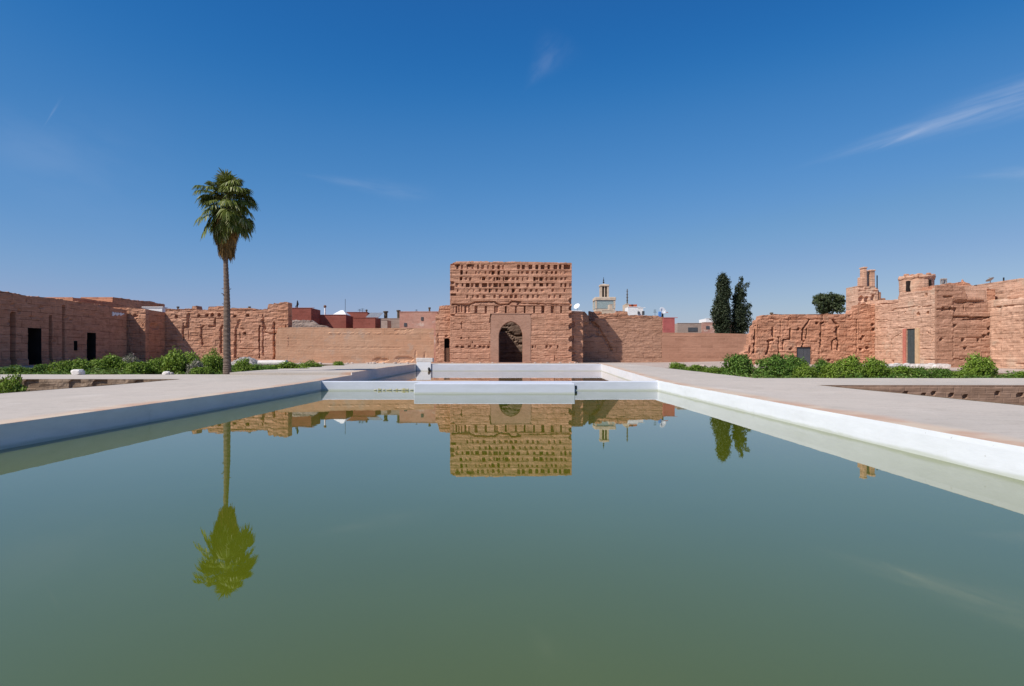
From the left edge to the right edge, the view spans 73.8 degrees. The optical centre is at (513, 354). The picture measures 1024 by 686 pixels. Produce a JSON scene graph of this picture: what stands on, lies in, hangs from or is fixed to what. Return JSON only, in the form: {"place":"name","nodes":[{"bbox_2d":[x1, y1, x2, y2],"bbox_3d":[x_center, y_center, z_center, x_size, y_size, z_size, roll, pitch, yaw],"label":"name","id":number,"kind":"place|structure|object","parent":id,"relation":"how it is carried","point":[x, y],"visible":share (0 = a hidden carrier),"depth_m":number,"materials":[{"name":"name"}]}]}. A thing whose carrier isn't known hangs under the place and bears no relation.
{"place":"outdoors","nodes":[
{"label":"outdoors","id":0,"kind":"place"},
{"bbox_2d":[0,379,177,393],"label":"sunken garden soil","id":1,"kind":"structure","parent":0,"point":[80,387],"depth_m":35.46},
{"bbox_2d":[0,371,29,392],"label":"shrub","id":2,"kind":"object","parent":1,"relation":"on","point":[13,384],"visible":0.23,"depth_m":37.89,"materials":[{"name":"green plant"}]},
{"bbox_2d":[0,374,229,378],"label":"cross path","id":3,"kind":"structure","parent":0,"point":[118,376],"depth_m":50.54,"materials":[{"name":"concrete"}]},
{"bbox_2d":[70,369,84,374],"bbox_3d":[-34.718,1.381,54.400,0.926,0.480,0.720,0,0,0],"label":"boulder","id":4,"kind":"object","parent":3,"relation":"on","point":[77,371],"visible":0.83,"depth_m":54.10,"materials":[{"name":"white stone"}]},
{"bbox_2d":[0,375,348,423],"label":"walkway","id":5,"kind":"structure","parent":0,"point":[15,407],"depth_m":29.01,"materials":[{"name":"concrete"}]},
{"bbox_2d":[85,364,348,374],"bbox_3d":[-35.125,1.458,75.000,25.750,0.887,40.000,0,0,0],"label":"garden bed","id":6,"kind":"object","parent":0,"point":[220,364],"visible":0.02,"depth_m":55.00,"materials":[{"name":"soil"}]},
{"bbox_2d":[0,364,40,373],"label":"shrub","id":7,"kind":"object","parent":6,"relation":"on","point":[17,368],"visible":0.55,"depth_m":61.75,"materials":[{"name":"green plant"}]},
{"bbox_2d":[32,363,51,372],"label":"shrub","id":8,"kind":"object","parent":6,"relation":"on","point":[43,367],"visible":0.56,"depth_m":63.69,"materials":[{"name":"green plant"}]},
{"bbox_2d":[46,360,80,372],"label":"shrub","id":9,"kind":"object","parent":6,"relation":"on","point":[61,366],"visible":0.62,"depth_m":61.57,"materials":[{"name":"green plant"}]},
{"bbox_2d":[73,357,108,371],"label":"shrub","id":10,"kind":"object","parent":6,"relation":"on","point":[84,364],"visible":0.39,"depth_m":65.89,"materials":[{"name":"green plant"}]},
{"bbox_2d":[93,353,129,372],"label":"shrub","id":11,"kind":"object","parent":6,"relation":"on","point":[116,362],"visible":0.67,"depth_m":67.38,"materials":[{"name":"green plant"}]},
{"bbox_2d":[121,352,140,363],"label":"shrub","id":12,"kind":"object","parent":6,"relation":"on","point":[132,358],"visible":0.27,"depth_m":73.88,"materials":[{"name":"grey plant"}]},
{"bbox_2d":[123,361,153,373],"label":"shrub","id":13,"kind":"object","parent":6,"relation":"on","point":[141,367],"visible":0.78,"depth_m":58.70,"materials":[{"name":"green plant"}]},
{"bbox_2d":[146,356,165,373],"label":"shrub","id":14,"kind":"object","parent":6,"relation":"on","point":[156,364],"visible":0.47,"depth_m":60.33,"materials":[{"name":"green plant"}]},
{"bbox_2d":[0,362,324,373],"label":"ground cover","id":15,"kind":"object","parent":6,"relation":"on","point":[102,371],"visible":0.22,"depth_m":59.04,"materials":[{"name":"plant"}]},
{"bbox_2d":[159,345,199,373],"bbox_3d":[-29.872,0.768,61.083,3.350,3.242,3.499,0,0,41],"label":"shrub","id":16,"kind":"object","parent":6,"relation":"on","point":[173,361],"visible":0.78,"depth_m":60.18,"materials":[{"name":"green plant"}]},
{"bbox_2d":[185,359,207,373],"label":"shrub","id":17,"kind":"object","parent":6,"relation":"on","point":[196,363],"visible":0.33,"depth_m":57.60,"materials":[{"name":"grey plant"}]},
{"bbox_2d":[188,367,216,373],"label":"shrub","id":18,"kind":"object","parent":6,"relation":"on","point":[204,370],"visible":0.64,"depth_m":56.68,"materials":[{"name":"green plant"}]},
{"bbox_2d":[200,346,222,373],"bbox_3d":[-26.372,0.754,59.988,2.379,3.213,1.894,0,0,-41],"label":"shrub","id":19,"kind":"object","parent":6,"relation":"on","point":[214,360],"visible":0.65,"depth_m":59.68,"materials":[{"name":"green plant"}]},
{"bbox_2d":[193,168,258,373],"bbox_3d":[-23.120,-6.679,55.014,5.463,16.755,5.494,0,0,0],"label":"palm tree","id":20,"kind":"object","parent":6,"relation":"on","point":[228,224],"visible":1,"depth_m":54.51,"materials":[{"name":"green plant"}]},
{"bbox_2d":[234,358,254,371],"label":"shrub","id":21,"kind":"object","parent":6,"relation":"on","point":[244,364],"visible":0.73,"depth_m":59.73,"materials":[{"name":"green plant"}]},
{"bbox_2d":[231,357,257,364],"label":"rubble heap","id":22,"kind":"object","parent":6,"relation":"on","point":[253,361],"visible":0.31,"depth_m":83.83,"materials":[{"name":"stone"}]},
{"bbox_2d":[251,364,278,369],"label":"shrub","id":23,"kind":"object","parent":6,"relation":"on","point":[266,367],"visible":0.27,"depth_m":61.96,"materials":[{"name":"green plant"}]},
{"bbox_2d":[257,360,287,365],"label":"fallen column","id":24,"kind":"structure","parent":6,"relation":"on","point":[269,362],"depth_m":81.65,"materials":[{"name":"white stone"}]},
{"bbox_2d":[273,360,309,368],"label":"shrub","id":25,"kind":"object","parent":6,"relation":"on","point":[287,365],"visible":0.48,"depth_m":65.35,"materials":[{"name":"green plant"}]},
{"bbox_2d":[298,359,322,366],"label":"shrub","id":26,"kind":"object","parent":6,"relation":"on","point":[311,364],"visible":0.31,"depth_m":71.74,"materials":[{"name":"green plant"}]},
{"bbox_2d":[230,363,416,374],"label":"walkway","id":27,"kind":"structure","parent":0,"point":[349,369],"depth_m":58.98,"materials":[{"name":"concrete"}]},
{"bbox_2d":[333,361,344,365],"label":"shrub","id":28,"kind":"object","parent":27,"relation":"on","point":[336,363],"visible":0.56,"depth_m":83.75,"materials":[{"name":"green plant"}]},
{"bbox_2d":[353,317,379,328],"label":"house","id":29,"kind":"structure","parent":0,"point":[366,322],"depth_m":128.00,"materials":[{"name":"paint"}]},
{"bbox_2d":[367,313,381,318],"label":"shed","id":30,"kind":"structure","parent":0,"point":[374,315],"depth_m":134.82,"materials":[{"name":"grey metal"}]},
{"bbox_2d":[381,320,390,327],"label":"house","id":31,"kind":"structure","parent":0,"point":[385,323],"depth_m":127.00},
{"bbox_2d":[379,318,399,327],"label":"house","id":32,"kind":"structure","parent":0,"point":[395,322],"depth_m":134.00,"materials":[{"name":"paint"}]},
{"bbox_2d":[399,311,437,361],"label":"house","id":33,"kind":"structure","parent":0,"point":[417,319],"depth_m":128.00,"materials":[{"name":"paint"}]},
{"bbox_2d":[370,371,628,380],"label":"pool water","id":34,"kind":"structure","parent":0,"point":[518,375],"depth_m":72.70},
{"bbox_2d":[351,364,415,380],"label":"pool wall","id":35,"kind":"structure","parent":34,"relation":"in","point":[372,374],"depth_m":67.59,"materials":[{"name":"concrete"}]},
{"bbox_2d":[416,358,433,370],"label":"white pier","id":36,"kind":"structure","parent":34,"relation":"in","point":[423,364],"depth_m":97.54,"materials":[{"name":"stone"}]},
{"bbox_2d":[421,380,478,380],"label":"silt bank","id":37,"kind":"structure","parent":34,"relation":"in","point":[449,380],"depth_m":60.67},
{"bbox_2d":[416,364,600,370],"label":"end wall","id":38,"kind":"structure","parent":34,"relation":"in","point":[515,367],"depth_m":97.70,"materials":[{"name":"concrete"}]},
{"bbox_2d":[0,391,1023,685],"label":"pool water","id":39,"kind":"structure","parent":0,"point":[412,539],"depth_m":7.95,"materials":[{"name":"liquid"}]},
{"bbox_2d":[321,381,657,393],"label":"dividing wall","id":40,"kind":"structure","parent":39,"relation":"in","point":[494,387],"depth_m":43.60,"materials":[{"name":"white concrete"}]},
{"bbox_2d":[0,0,1023,370],"label":"sky","id":41,"kind":"structure","parent":0,"point":[657,150],"materials":[{"name":"blue"}]},
{"bbox_2d":[3,361,1023,372],"bbox_3d":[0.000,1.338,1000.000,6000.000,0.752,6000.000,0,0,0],"label":"ground","id":42,"kind":"structure","parent":0,"point":[719,364],"depth_m":94.51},
{"bbox_2d":[0,291,126,366],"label":"courtyard wall","id":43,"kind":"structure","parent":42,"relation":"on","point":[35,330],"depth_m":84.26,"materials":[{"name":"brown brick"}]},
{"bbox_2d":[28,328,40,364],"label":"doorway","id":44,"kind":"structure","parent":43,"relation":"in","point":[34,334],"depth_m":81.62,"materials":[{"name":"black"}]},
{"bbox_2d":[74,341,76,350],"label":"window","id":45,"kind":"structure","parent":43,"relation":"in","point":[75,342],"depth_m":88.34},
{"bbox_2d":[87,333,95,362],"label":"doorway","id":46,"kind":"structure","parent":43,"relation":"in","point":[91,337],"depth_m":92.26,"materials":[{"name":"black"}]},
{"bbox_2d":[0,379,173,390],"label":"retaining wall","id":47,"kind":"structure","parent":42,"relation":"on","point":[38,384],"depth_m":45.87,"materials":[{"name":"stone"}]},
{"bbox_2d":[45,297,164,308],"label":"rooftop wall","id":48,"kind":"structure","parent":42,"relation":"on","point":[113,302],"depth_m":106.38,"materials":[{"name":"brown brick"}]},
{"bbox_2d":[121,308,164,361],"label":"corner block","id":49,"kind":"structure","parent":42,"relation":"on","point":[145,334],"depth_m":100.15,"materials":[{"name":"orange brick"}]},
{"bbox_2d":[142,307,167,311],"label":"parapet","id":50,"kind":"structure","parent":42,"relation":"on","point":[161,309],"depth_m":109.50,"materials":[{"name":"paint"}]},
{"bbox_2d":[0,375,351,449],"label":"pool wall","id":51,"kind":"structure","parent":42,"relation":"on","point":[17,434],"depth_m":22.01,"materials":[{"name":"concrete"}]},
{"bbox_2d":[165,302,291,361],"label":"courtyard wall","id":52,"kind":"structure","parent":42,"relation":"on","point":[198,330],"depth_m":105.75,"materials":[{"name":"orange brick"}]},
{"bbox_2d":[292,308,319,324],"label":"house","id":53,"kind":"structure","parent":42,"relation":"on","point":[309,314],"depth_m":125.00,"materials":[{"name":"paint"}]},
{"bbox_2d":[292,320,327,326],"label":"rubble wall","id":54,"kind":"structure","parent":42,"relation":"on","point":[303,323],"depth_m":117.04,"materials":[{"name":"stone"}]},
{"bbox_2d":[320,315,352,327],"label":"house","id":55,"kind":"structure","parent":42,"relation":"on","point":[337,321],"depth_m":131.00,"materials":[{"name":"paint"}]},
{"bbox_2d":[333,310,350,315],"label":"tent roof","id":56,"kind":"structure","parent":55,"relation":"on","point":[341,312],"depth_m":132.91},
{"bbox_2d":[276,327,433,363],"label":"plastered wall","id":57,"kind":"structure","parent":42,"relation":"on","point":[359,345],"depth_m":108.72,"materials":[{"name":"paint"}]},
{"bbox_2d":[346,312,369,316],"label":"house","id":58,"kind":"structure","parent":42,"relation":"on","point":[359,314],"depth_m":137.00,"materials":[{"name":"paint"}]},
{"bbox_2d":[435,305,449,361],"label":"shoulder wall","id":59,"kind":"structure","parent":42,"relation":"on","point":[442,329],"depth_m":112.54,"materials":[{"name":"brick"}]},
{"bbox_2d":[444,338,448,360],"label":"doorway","id":60,"kind":"structure","parent":59,"relation":"in","point":[446,340],"depth_m":113.90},
{"bbox_2d":[445,348,448,361],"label":"door","id":61,"kind":"structure","parent":59,"relation":"in","point":[446,349],"depth_m":112.71,"materials":[{"name":"brown wood"}]},
{"bbox_2d":[432,361,496,362],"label":"stone ledge","id":62,"kind":"object","parent":42,"relation":"on","point":[464,362],"visible":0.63,"depth_m":109.35,"materials":[{"name":"stone"}]},
{"bbox_2d":[450,261,571,362],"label":"gatehouse","id":63,"kind":"object","parent":42,"relation":"on","point":[512,311],"visible":1,"depth_m":111.03,"materials":[{"name":"brick"}]},
{"bbox_2d":[524,361,574,363],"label":"stone ledge","id":64,"kind":"object","parent":42,"relation":"on","point":[556,362],"visible":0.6,"depth_m":109.33,"materials":[{"name":"stone"}]},
{"bbox_2d":[571,311,582,362],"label":"shoulder wall","id":65,"kind":"structure","parent":42,"relation":"on","point":[577,336],"depth_m":112.53,"materials":[{"name":"brick"}]},
{"bbox_2d":[593,277,615,312],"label":"minaret","id":66,"kind":"object","parent":42,"relation":"on","point":[603,301],"visible":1,"depth_m":190.20,"materials":[{"name":"paint"}]},
{"bbox_2d":[583,312,661,363],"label":"courtyard wall","id":67,"kind":"structure","parent":42,"relation":"on","point":[633,340],"depth_m":118.03,"materials":[{"name":"brown brick"}]},
{"bbox_2d":[588,311,662,332],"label":"ruined wall","id":68,"kind":"structure","parent":42,"relation":"on","point":[599,314],"depth_m":124.04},
{"bbox_2d":[625,307,639,314],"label":"house","id":69,"kind":"structure","parent":42,"relation":"on","point":[632,310],"depth_m":146.00,"materials":[{"name":"paint"}]},
{"bbox_2d":[638,307,645,315],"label":"house","id":70,"kind":"structure","parent":42,"relation":"on","point":[640,309],"depth_m":155.00,"materials":[{"name":"paint"}]},
{"bbox_2d":[663,317,677,332],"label":"house","id":71,"kind":"structure","parent":42,"relation":"on","point":[668,324],"depth_m":130.00,"materials":[{"name":"paint"}]},
{"bbox_2d":[675,323,700,332],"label":"house","id":72,"kind":"structure","parent":42,"relation":"on","point":[687,327],"depth_m":140.00,"materials":[{"name":"paint"}]},
{"bbox_2d":[688,327,697,331],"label":"window","id":73,"kind":"structure","parent":72,"relation":"in","point":[690,329],"depth_m":139.93,"materials":[{"name":"grey glass"}]},
{"bbox_2d":[662,333,746,361],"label":"plastered wall","id":74,"kind":"structure","parent":42,"relation":"on","point":[693,347],"depth_m":118.00,"materials":[{"name":"beige paint"}]},
{"bbox_2d":[699,318,713,322],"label":"house","id":75,"kind":"structure","parent":42,"relation":"on","point":[704,320],"depth_m":160.42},
{"bbox_2d":[701,322,733,332],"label":"house","id":76,"kind":"structure","parent":42,"relation":"on","point":[706,327],"depth_m":144.00,"materials":[{"name":"paint"}]},
{"bbox_2d":[709,272,732,333],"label":"cypress tree","id":77,"kind":"object","parent":42,"relation":"on","point":[721,314],"visible":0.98,"depth_m":127.14,"materials":[{"name":"green plant"}]},
{"bbox_2d":[730,276,753,333],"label":"cypress tree","id":78,"kind":"object","parent":42,"relation":"on","point":[740,313],"visible":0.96,"depth_m":128.46,"materials":[{"name":"green plant"}]},
{"bbox_2d":[739,304,874,364],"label":"ruined wall","id":79,"kind":"structure","parent":42,"relation":"on","point":[813,338],"depth_m":85.56,"materials":[{"name":"brown stone"}]},
{"bbox_2d":[797,347,809,363],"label":"door","id":80,"kind":"structure","parent":79,"relation":"in","point":[804,352],"depth_m":85.62,"materials":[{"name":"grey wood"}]},
{"bbox_2d":[601,364,1023,480],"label":"pool wall","id":81,"kind":"structure","parent":42,"relation":"on","point":[1003,459],"depth_m":17.25,"materials":[{"name":"concrete"}]},
{"bbox_2d":[812,292,845,313],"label":"broadleaf tree","id":82,"kind":"object","parent":42,"relation":"on","point":[830,303],"visible":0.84,"depth_m":110.69,"materials":[{"name":"green plant"}]},
{"bbox_2d":[846,267,884,310],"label":"chimney tower","id":83,"kind":"structure","parent":42,"relation":"on","point":[864,291],"depth_m":87.80,"materials":[{"name":"stone"}]},
{"bbox_2d":[885,363,950,367],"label":"stone ledge","id":84,"kind":"object","parent":42,"relation":"on","point":[929,365],"visible":0.57,"depth_m":72.24,"materials":[{"name":"white stone"}]},
{"bbox_2d":[867,273,1023,368],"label":"palace wing","id":85,"kind":"structure","parent":42,"relation":"on","point":[922,319],"depth_m":73.19,"materials":[{"name":"brick"}]},
{"bbox_2d":[907,329,914,363],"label":"door","id":86,"kind":"structure","parent":85,"relation":"in","point":[910,332],"depth_m":77.84,"materials":[{"name":"grey paint"}]},
{"bbox_2d":[940,278,946,284],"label":"roof vent","id":87,"kind":"object","parent":85,"relation":"on","point":[943,280],"visible":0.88,"depth_m":75.80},
{"bbox_2d":[431,363,595,363],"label":"terrace","id":88,"kind":"structure","parent":0,"point":[509,363],"depth_m":103.25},
{"bbox_2d":[600,310,615,313],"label":"house","id":89,"kind":"structure","parent":0,"point":[607,311],"depth_m":150.00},
{"bbox_2d":[660,307,665,313],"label":"satellite dish","id":90,"kind":"object","parent":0,"point":[662,310],"visible":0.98,"depth_m":126.96,"materials":[{"name":"white paint"}]},
{"bbox_2d":[599,363,1023,446],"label":"walkway","id":91,"kind":"structure","parent":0,"point":[997,422],"depth_m":23.42,"materials":[{"name":"concrete"}]},
{"bbox_2d":[758,378,1023,384],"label":"cross path far side","id":92,"kind":"structure","parent":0,"point":[915,381],"depth_m":42.34,"materials":[{"name":"concrete"}]},
{"bbox_2d":[822,385,1023,405],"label":"sunken garden soil","id":93,"kind":"structure","parent":0,"point":[932,396],"depth_m":27.62,"materials":[{"name":"soil"}]},
{"bbox_2d":[821,385,1023,404],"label":"retaining wall","id":94,"kind":"structure","parent":93,"relation":"on","point":[1011,394],"depth_m":37.80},
{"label":"garden bed","id":95,"kind":"structure","parent":0,"visible":0},
{"bbox_2d":[669,361,688,368],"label":"shrub","id":96,"kind":"object","parent":95,"relation":"on","point":[673,365],"visible":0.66,"depth_m":73.53,"materials":[{"name":"green plant"}]},
{"bbox_2d":[683,364,709,371],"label":"shrub","id":97,"kind":"object","parent":95,"relation":"on","point":[697,367],"visible":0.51,"depth_m":67.33,"materials":[{"name":"green plant"}]},
{"bbox_2d":[701,365,723,373],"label":"shrub","id":98,"kind":"object","parent":95,"relation":"on","point":[715,369],"visible":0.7,"depth_m":61.59,"materials":[{"name":"green plant"}]},
{"bbox_2d":[719,353,755,375],"bbox_3d":[19.122,1.064,58.064,2.873,2.506,3.712,0,0,0],"label":"shrub","id":99,"kind":"object","parent":95,"relation":"on","point":[739,364],"visible":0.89,"depth_m":57.52,"materials":[{"name":"green plant"}]},
{"bbox_2d":[754,352,795,377],"bbox_3d":[20.848,1.036,53.805,3.421,2.514,2.674,0,0,0],"label":"shrub","id":100,"kind":"object","parent":95,"relation":"on","point":[775,364],"visible":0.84,"depth_m":53.44,"materials":[{"name":"green plant"}]},
{"bbox_2d":[784,351,809,367],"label":"shrub","id":101,"kind":"object","parent":95,"relation":"on","point":[793,360],"visible":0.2,"depth_m":55.44,"materials":[{"name":"green plant"}]},
{"bbox_2d":[791,362,818,377],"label":"shrub","id":102,"kind":"object","parent":95,"relation":"on","point":[804,371],"visible":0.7,"depth_m":49.64,"materials":[{"name":"green plant"}]},
{"bbox_2d":[811,357,828,377],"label":"shrub","id":103,"kind":"object","parent":95,"relation":"on","point":[818,364],"visible":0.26,"depth_m":54.52,"materials":[{"name":"green plant"}]},
{"bbox_2d":[818,362,844,377],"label":"shrub","id":104,"kind":"object","parent":95,"relation":"on","point":[831,370],"visible":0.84,"depth_m":49.71,"materials":[{"name":"green plant"}]},
{"bbox_2d":[674,365,1023,377],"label":"ground cover","id":105,"kind":"object","parent":95,"relation":"on","point":[1004,375],"visible":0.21,"depth_m":50.88,"materials":[{"name":"plant"}]},
{"bbox_2d":[833,353,866,377],"bbox_3d":[26.322,1.074,52.843,2.761,2.414,2.158,0,0,0],"label":"shrub","id":106,"kind":"object","parent":95,"relation":"on","point":[852,365],"visible":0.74,"depth_m":52.49,"materials":[{"name":"green plant"}]},
{"bbox_2d":[863,354,890,377],"bbox_3d":[27.916,1.098,53.058,2.356,2.344,2.461,0,0,41],"label":"shrub","id":107,"kind":"object","parent":95,"relation":"on","point":[875,367],"visible":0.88,"depth_m":52.40,"materials":[{"name":"green plant"}]},
{"bbox_2d":[887,364,919,377],"bbox_3d":[29.052,1.383,50.796,2.976,1.430,1.414,0,0,-17],"label":"shrub","id":108,"kind":"object","parent":95,"relation":"on","point":[903,370],"visible":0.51,"depth_m":50.50,"materials":[{"name":"green plant"}]},
{"bbox_2d":[912,367,934,377],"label":"shrub","id":109,"kind":"object","parent":95,"relation":"on","point":[923,372],"visible":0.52,"depth_m":50.56,"materials":[{"name":"green plant"}]},
{"bbox_2d":[931,368,954,377],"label":"shrub","id":110,"kind":"object","parent":95,"relation":"on","point":[945,372],"visible":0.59,"depth_m":50.75,"materials":[{"name":"green plant"}]},
{"bbox_2d":[951,370,974,377],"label":"shrub","id":111,"kind":"object","parent":95,"relation":"on","point":[963,372],"visible":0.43,"depth_m":49.82,"materials":[{"name":"green plant"}]},
{"bbox_2d":[956,350,998,377],"bbox_3d":[35.311,0.985,52.067,2.720,2.731,2.841,0,0,41],"label":"shrub","id":112,"kind":"object","parent":95,"relation":"on","point":[975,364],"visible":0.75,"depth_m":51.36,"materials":[{"name":"green plant"}]},
{"bbox_2d":[1013,370,1023,377],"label":"shrub","id":113,"kind":"object","parent":95,"relation":"on","point":[1019,373],"visible":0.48,"depth_m":49.58,"materials":[{"name":"green plant"}]}
]}

